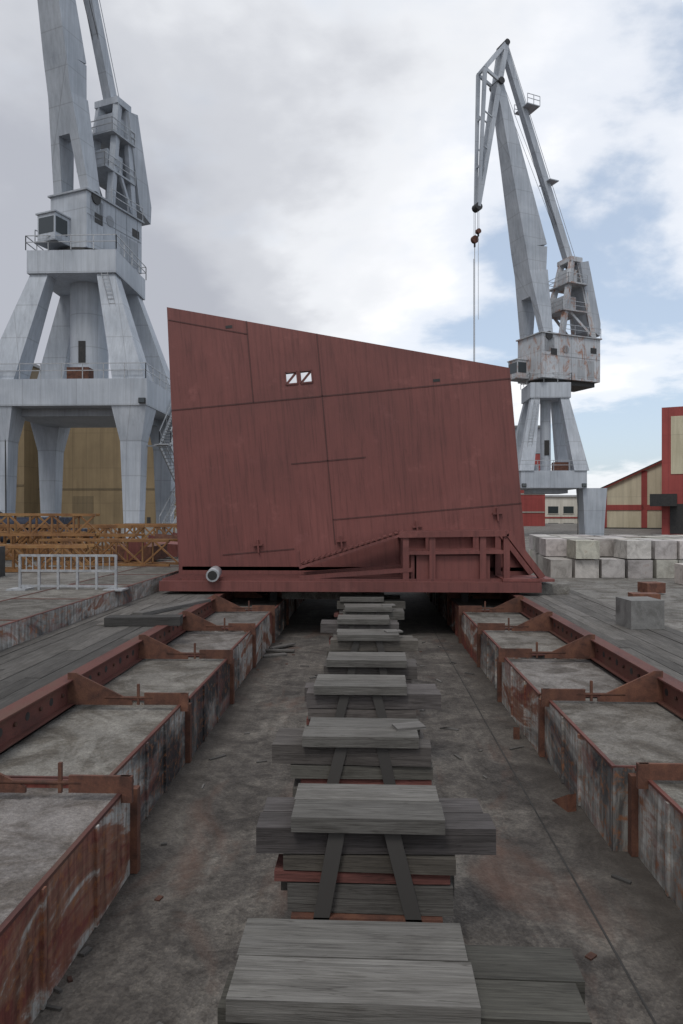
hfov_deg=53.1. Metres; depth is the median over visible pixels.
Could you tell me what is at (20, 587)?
safety barrier
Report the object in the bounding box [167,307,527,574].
hull block
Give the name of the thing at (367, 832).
keel blocks
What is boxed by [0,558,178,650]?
quay kerb
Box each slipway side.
[0,591,304,1023]
[424,590,682,912]
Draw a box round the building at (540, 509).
[515,425,576,525]
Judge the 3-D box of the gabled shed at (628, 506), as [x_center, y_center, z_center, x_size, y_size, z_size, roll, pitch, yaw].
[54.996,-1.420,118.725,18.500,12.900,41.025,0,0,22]
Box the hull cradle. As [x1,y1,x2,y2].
[159,529,569,601]
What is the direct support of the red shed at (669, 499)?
on the ground
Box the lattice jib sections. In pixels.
[0,513,178,576]
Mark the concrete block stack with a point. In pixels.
(598, 556)
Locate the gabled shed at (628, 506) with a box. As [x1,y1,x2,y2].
[601,460,661,528]
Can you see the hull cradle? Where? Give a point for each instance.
(430, 567)
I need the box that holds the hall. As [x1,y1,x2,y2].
[15,364,176,523]
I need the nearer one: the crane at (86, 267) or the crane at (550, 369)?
the crane at (86, 267)
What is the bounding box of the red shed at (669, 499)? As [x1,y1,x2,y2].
[650,406,682,534]
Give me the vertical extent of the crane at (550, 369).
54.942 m
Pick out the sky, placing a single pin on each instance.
(309, 164)
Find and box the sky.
[0,0,682,494]
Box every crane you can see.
[0,0,176,538]
[471,38,606,535]
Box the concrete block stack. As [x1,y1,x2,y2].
[529,534,682,628]
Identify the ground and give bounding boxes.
[0,523,682,1023]
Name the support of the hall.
on the ground
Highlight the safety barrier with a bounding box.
[6,554,128,590]
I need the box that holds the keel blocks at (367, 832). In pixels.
[218,592,591,1023]
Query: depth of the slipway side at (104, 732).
8.64 m
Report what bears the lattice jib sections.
on the ground
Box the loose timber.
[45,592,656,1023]
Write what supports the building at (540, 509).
on the ground
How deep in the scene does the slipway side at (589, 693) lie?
10.12 m

